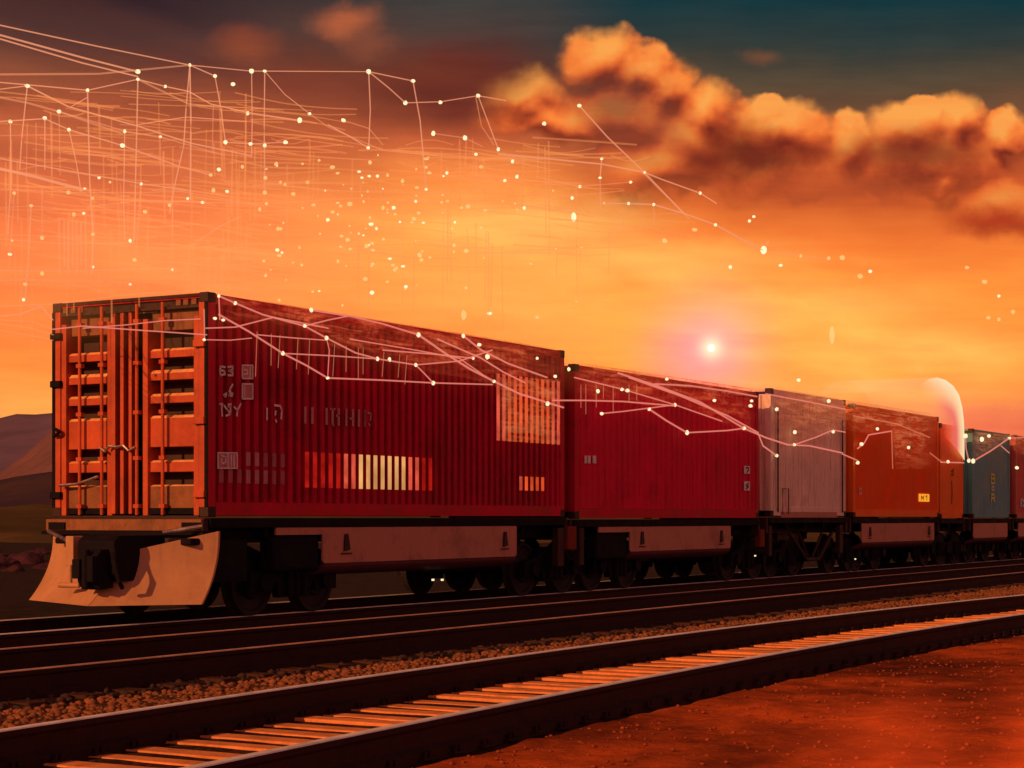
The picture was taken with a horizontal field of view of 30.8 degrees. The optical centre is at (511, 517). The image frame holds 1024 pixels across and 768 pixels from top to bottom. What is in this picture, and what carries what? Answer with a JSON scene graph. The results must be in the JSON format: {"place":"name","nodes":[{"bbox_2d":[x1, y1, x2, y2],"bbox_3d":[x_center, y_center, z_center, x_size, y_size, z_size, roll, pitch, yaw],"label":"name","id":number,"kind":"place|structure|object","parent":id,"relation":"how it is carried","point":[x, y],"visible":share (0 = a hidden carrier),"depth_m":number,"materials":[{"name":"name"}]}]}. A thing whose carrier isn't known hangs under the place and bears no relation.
{"place":"outdoors","nodes":[
{"label":"outdoors","id":0,"kind":"place"},
{"bbox_2d":[0,413,51,472],"bbox_3d":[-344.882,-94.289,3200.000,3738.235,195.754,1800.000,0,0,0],"label":"hills","id":1,"kind":"structure","parent":0,"point":[21,435],"depth_m":2968.29,"materials":[{"name":"brown soil"}]},
{"bbox_2d":[0,472,51,506],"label":"slope","id":2,"kind":"structure","parent":0,"point":[30,489],"depth_m":375.13,"materials":[{"name":"brown soil"}]},
{"bbox_2d":[0,431,51,479],"bbox_3d":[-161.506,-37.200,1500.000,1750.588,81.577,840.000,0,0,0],"label":"hills","id":3,"kind":"structure","parent":0,"point":[37,458],"depth_m":1426.25,"materials":[{"name":"brown soil"}]},
{"bbox_2d":[0,25,367,319],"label":"light network","id":4,"kind":"object","parent":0,"point":[137,71],"visible":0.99,"depth_m":24.50,"materials":[{"name":"white"}]},
{"bbox_2d":[328,69,768,253],"bbox_3d":[1.332,-5.304,35.686,2.482,5.321,23.796,0,0,30],"label":"light network","id":5,"kind":"object","parent":4,"relation":"attached to","point":[763,249],"visible":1,"depth_m":33.91,"materials":[{"name":"white"}]},
{"bbox_2d":[461,310,466,319],"bbox_3d":[-0.842,-3.546,32.492,0.096,0.188,0.090,0,0,0],"label":"spark","id":6,"kind":"object","parent":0,"point":[463,314],"visible":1,"depth_m":32.46},
{"bbox_2d":[0,542,1020,708],"bbox_3d":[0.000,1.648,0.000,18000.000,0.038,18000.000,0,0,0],"label":"ground","id":7,"kind":"structure","parent":0,"point":[17,590],"depth_m":44.11,"materials":[{"name":"brown soil"}]},
{"bbox_2d":[0,557,20,566],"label":"rock","id":8,"kind":"object","parent":7,"relation":"on","point":[6,561],"visible":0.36,"depth_m":62.46,"materials":[{"name":"brown stone"}]},
{"bbox_2d":[1,565,24,571],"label":"rock","id":9,"kind":"object","parent":7,"relation":"on","point":[15,568],"visible":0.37,"depth_m":57.22,"materials":[{"name":"brown stone"}]},
{"bbox_2d":[8,551,44,563],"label":"rock","id":10,"kind":"object","parent":7,"relation":"on","point":[27,557],"visible":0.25,"depth_m":66.82,"materials":[{"name":"brown stone"}]},
{"bbox_2d":[31,550,43,558],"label":"rock","id":11,"kind":"object","parent":7,"relation":"on","point":[39,552],"visible":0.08,"depth_m":72.16,"materials":[{"name":"brown stone"}]},
{"bbox_2d":[27,547,49,553],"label":"rock","id":12,"kind":"object","parent":7,"relation":"on","point":[44,550],"visible":0.31,"depth_m":85.56,"materials":[{"name":"brown stone"}]},
{"bbox_2d":[31,563,48,568],"bbox_3d":[-15.071,1.693,59.868,0.839,0.510,0.660,0,0,-5],"label":"rock","id":13,"kind":"object","parent":7,"relation":"on","point":[42,566],"visible":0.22,"depth_m":59.67,"materials":[{"name":"brown stone"}]},
{"bbox_2d":[33,612,1023,767],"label":"track bed","id":14,"kind":"object","parent":7,"relation":"on","point":[238,751],"visible":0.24,"depth_m":14.14,"materials":[{"name":"brown wood"}]},
{"bbox_2d":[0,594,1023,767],"bbox_3d":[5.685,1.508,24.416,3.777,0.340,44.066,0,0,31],"label":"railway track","id":15,"kind":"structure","parent":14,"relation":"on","point":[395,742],"depth_m":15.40,"materials":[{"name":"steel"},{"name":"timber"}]},
{"bbox_2d":[0,504,1023,542],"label":"grass rise","id":16,"kind":"object","parent":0,"point":[23,524],"depth_m":161.07,"materials":[{"name":"brown plant"}]},
{"bbox_2d":[0,584,1023,728],"bbox_3d":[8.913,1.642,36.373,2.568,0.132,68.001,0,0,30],"label":"gravel path","id":17,"kind":"structure","parent":0,"point":[164,696],"depth_m":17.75,"materials":[{"name":"gravel"}]},
{"bbox_2d":[0,564,1023,705],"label":"railway track","id":18,"kind":"structure","parent":17,"relation":"on","point":[60,669],"depth_m":23.18,"materials":[{"name":"brown metal"}]},
{"bbox_2d":[0,554,1023,647],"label":"railway track","id":19,"kind":"structure","parent":17,"relation":"on","point":[51,630],"depth_m":29.38,"materials":[{"name":"metal"}]},
{"bbox_2d":[29,518,579,615],"bbox_3d":[-2.708,0.691,28.667,3.140,1.381,12.649,0,0,30],"label":"flat wagon","id":20,"kind":"object","parent":19,"relation":"on","point":[132,566],"visible":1,"depth_m":25.57,"materials":[{"name":"metal"}]},
{"bbox_2d":[50,292,564,516],"bbox_3d":[-2.684,-1.462,28.735,2.685,2.900,9.840,0,0,30],"label":"shipping container","id":21,"kind":"object","parent":20,"relation":"on","point":[152,424],"visible":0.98,"depth_m":25.42,"materials":[{"name":"red metal"}]},
{"bbox_2d":[59,306,128,515],"bbox_3d":[-5.563,-1.422,24.978,1.105,2.780,0.460,0,0,30],"label":"door","id":22,"kind":"structure","parent":21,"relation":"in","point":[86,353],"depth_m":25.04,"materials":[{"name":"orange paint"}]},
{"bbox_2d":[114,302,199,515],"bbox_3d":[-4.568,-1.422,24.410,1.342,2.780,0.460,0,0,30],"label":"door","id":23,"kind":"structure","parent":21,"relation":"in","point":[170,360],"depth_m":24.40,"materials":[{"name":"orange paint"}]},
{"bbox_2d":[53,294,563,407],"bbox_3d":[-2.855,-2.109,27.149,1.662,1.711,12.490,0,0,30],"label":"light network","id":24,"kind":"object","parent":21,"relation":"on","point":[418,335],"visible":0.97,"depth_m":26.87,"materials":[{"name":"white"}]},
{"bbox_2d":[305,452,431,490],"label":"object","id":25,"kind":"structure","parent":21,"relation":"in","point":[306,453],"depth_m":27.08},
{"bbox_2d":[497,373,559,444],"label":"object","id":26,"kind":"structure","parent":21,"relation":"in","point":[498,375],"depth_m":31.21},
{"bbox_2d":[519,476,543,490],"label":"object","id":27,"kind":"structure","parent":21,"relation":"in","point":[520,478],"depth_m":31.34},
{"bbox_2d":[476,519,766,590],"bbox_3d":[2.277,0.706,37.607,2.920,1.351,10.006,0,0,30],"label":"flat wagon","id":28,"kind":"object","parent":19,"relation":"on","point":[606,547],"visible":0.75,"depth_m":35.95,"materials":[{"name":"metal"}]},
{"bbox_2d":[445,364,758,518],"bbox_3d":[2.048,-1.347,37.013,2.684,2.730,8.487,0,0,30],"label":"shipping container","id":29,"kind":"object","parent":28,"relation":"on","point":[645,463],"visible":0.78,"depth_m":35.59,"materials":[{"name":"metal"}]},
{"bbox_2d":[564,372,567,511],"bbox_3d":[-0.039,-1.347,33.365,2.390,2.470,0.082,0,0,30],"label":"door","id":30,"kind":"structure","parent":29,"relation":"in","point":[565,373],"depth_m":32.79,"materials":[{"name":"red paint"}]},
{"bbox_2d":[552,367,757,434],"bbox_3d":[2.312,-2.221,36.179,1.668,1.185,9.298,0,0,30],"label":"light network","id":31,"kind":"object","parent":29,"relation":"on","point":[657,386],"visible":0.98,"depth_m":35.86,"materials":[{"name":"white"}]},
{"bbox_2d":[657,512,860,577],"bbox_3d":[6.070,0.621,44.261,2.900,1.520,7.111,0,0,30],"label":"flat wagon","id":32,"kind":"object","parent":19,"relation":"on","point":[788,552],"visible":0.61,"depth_m":43.02,"materials":[{"name":"metal"}]},
{"bbox_2d":[744,388,845,516],"bbox_3d":[5.704,-1.437,43.364,2.728,2.810,4.822,0,0,30],"label":"shipping container","id":33,"kind":"object","parent":32,"relation":"on","point":[801,479],"visible":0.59,"depth_m":42.26,"materials":[{"name":"metal"}]},
{"bbox_2d":[759,394,764,510],"bbox_3d":[4.508,-1.437,41.317,2.390,2.550,0.082,0,0,30],"label":"door","id":34,"kind":"structure","parent":33,"relation":"in","point":[761,396],"depth_m":40.75,"materials":[{"name":"paint"}]},
{"bbox_2d":[745,378,963,463],"bbox_3d":[8.204,-2.198,46.474,1.678,1.880,16.182,0,0,30],"label":"light network","id":35,"kind":"object","parent":33,"relation":"on","point":[832,431],"visible":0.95,"depth_m":42.81,"materials":[{"name":"white"}]},
{"bbox_2d":[776,518,949,571],"bbox_3d":[9.299,0.691,49.889,2.920,1.381,9.348,0,0,30],"label":"flat wagon","id":36,"kind":"object","parent":19,"relation":"on","point":[921,539],"visible":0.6,"depth_m":48.30,"materials":[{"name":"metal"}]},
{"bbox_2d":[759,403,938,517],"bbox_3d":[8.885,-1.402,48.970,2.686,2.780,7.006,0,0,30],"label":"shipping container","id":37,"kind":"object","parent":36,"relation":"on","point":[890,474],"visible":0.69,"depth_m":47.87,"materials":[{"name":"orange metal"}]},
{"bbox_2d":[846,409,847,511],"bbox_3d":[7.165,-1.402,45.965,2.390,2.520,0.082,0,0,30],"label":"door","id":38,"kind":"structure","parent":37,"relation":"in","point":[846,409],"depth_m":45.39,"materials":[{"name":"orange paint"}]},
{"bbox_2d":[856,519,976,564],"bbox_3d":[11.768,0.706,54.227,2.900,1.351,4.936,0,0,30],"label":"flat wagon","id":39,"kind":"object","parent":19,"relation":"on","point":[960,550],"visible":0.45,"depth_m":53.96,"materials":[{"name":"metal"}]},
{"bbox_2d":[855,423,962,518],"bbox_3d":[11.247,-1.307,53.103,2.682,2.650,2.242,0,0,30],"label":"shipping container","id":40,"kind":"object","parent":39,"relation":"on","point":[950,490],"visible":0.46,"depth_m":52.30,"materials":[{"name":"metal"}]},
{"bbox_2d":[931,378,964,460],"bbox_3d":[10.794,-2.759,52.070,2.910,2.217,4.588,0,0,30],"label":"glowing hood","id":41,"kind":"object","parent":40,"relation":"on","point":[948,394],"visible":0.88,"depth_m":52.09,"materials":[{"name":"white"}]},
{"bbox_2d":[898,519,1021,562],"bbox_3d":[13.828,0.701,57.830,2.900,1.361,7.065,0,0,30],"label":"flat wagon","id":42,"kind":"object","parent":19,"relation":"on","point":[995,536],"visible":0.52,"depth_m":56.67,"materials":[{"name":"metal"}]},
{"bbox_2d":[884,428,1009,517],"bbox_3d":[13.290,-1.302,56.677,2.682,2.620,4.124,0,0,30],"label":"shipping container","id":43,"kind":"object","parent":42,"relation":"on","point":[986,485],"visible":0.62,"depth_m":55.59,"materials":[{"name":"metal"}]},
{"bbox_2d":[963,433,967,513],"bbox_3d":[12.286,-1.302,54.922,2.390,2.360,0.082,0,0,30],"label":"door","id":44,"kind":"structure","parent":43,"relation":"in","point":[965,465],"depth_m":54.36,"materials":[{"name":"teal paint"}]},
{"bbox_2d":[963,433,1023,468],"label":"light network","id":45,"kind":"object","parent":43,"relation":"on","point":[965,436],"visible":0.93,"depth_m":54.88,"materials":[{"name":"white"}]},
{"bbox_2d":[953,519,1023,558],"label":"flat wagon","id":46,"kind":"object","parent":19,"relation":"on","point":[1018,524],"visible":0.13,"depth_m":59.13,"materials":[{"name":"metal"}]},
{"bbox_2d":[963,435,1023,517],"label":"shipping container","id":47,"kind":"object","parent":46,"relation":"on","point":[1016,481],"visible":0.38,"depth_m":58.60,"materials":[{"name":"metal"}]},
{"bbox_2d":[1010,439,1010,513],"bbox_3d":[14.681,-1.302,59.110,2.390,2.360,0.082,0,0,30],"label":"door","id":48,"kind":"structure","parent":47,"relation":"in","point":[1010,439],"depth_m":58.53,"materials":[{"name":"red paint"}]},
{"bbox_2d":[0,0,1023,435],"label":"sky","id":49,"kind":"structure","parent":0,"point":[885,136],"materials":[{"name":"orange"}]},
{"bbox_2d":[708,345,713,350],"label":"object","id":50,"kind":"object","parent":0,"point":[710,347],"visible":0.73,"depth_m":41.09,"materials":[{"name":"white"}]},
{"bbox_2d":[417,635,1023,767],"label":"earth","id":51,"kind":"structure","parent":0,"point":[868,719],"depth_m":14.21,"materials":[{"name":"brown soil"}]},
{"bbox_2d":[446,636,1023,767],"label":"earth pebbles","id":52,"kind":"object","parent":51,"relation":"on","point":[501,761],"visible":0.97,"depth_m":14.52,"materials":[{"name":"brown soil"}]},
{"bbox_2d":[830,326,834,343],"bbox_3d":[8.148,-4.652,47.343,0.136,0.471,0.187,0,0,23],"label":"spark","id":53,"kind":"object","parent":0,"point":[832,334],"visible":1,"depth_m":47.28}
]}

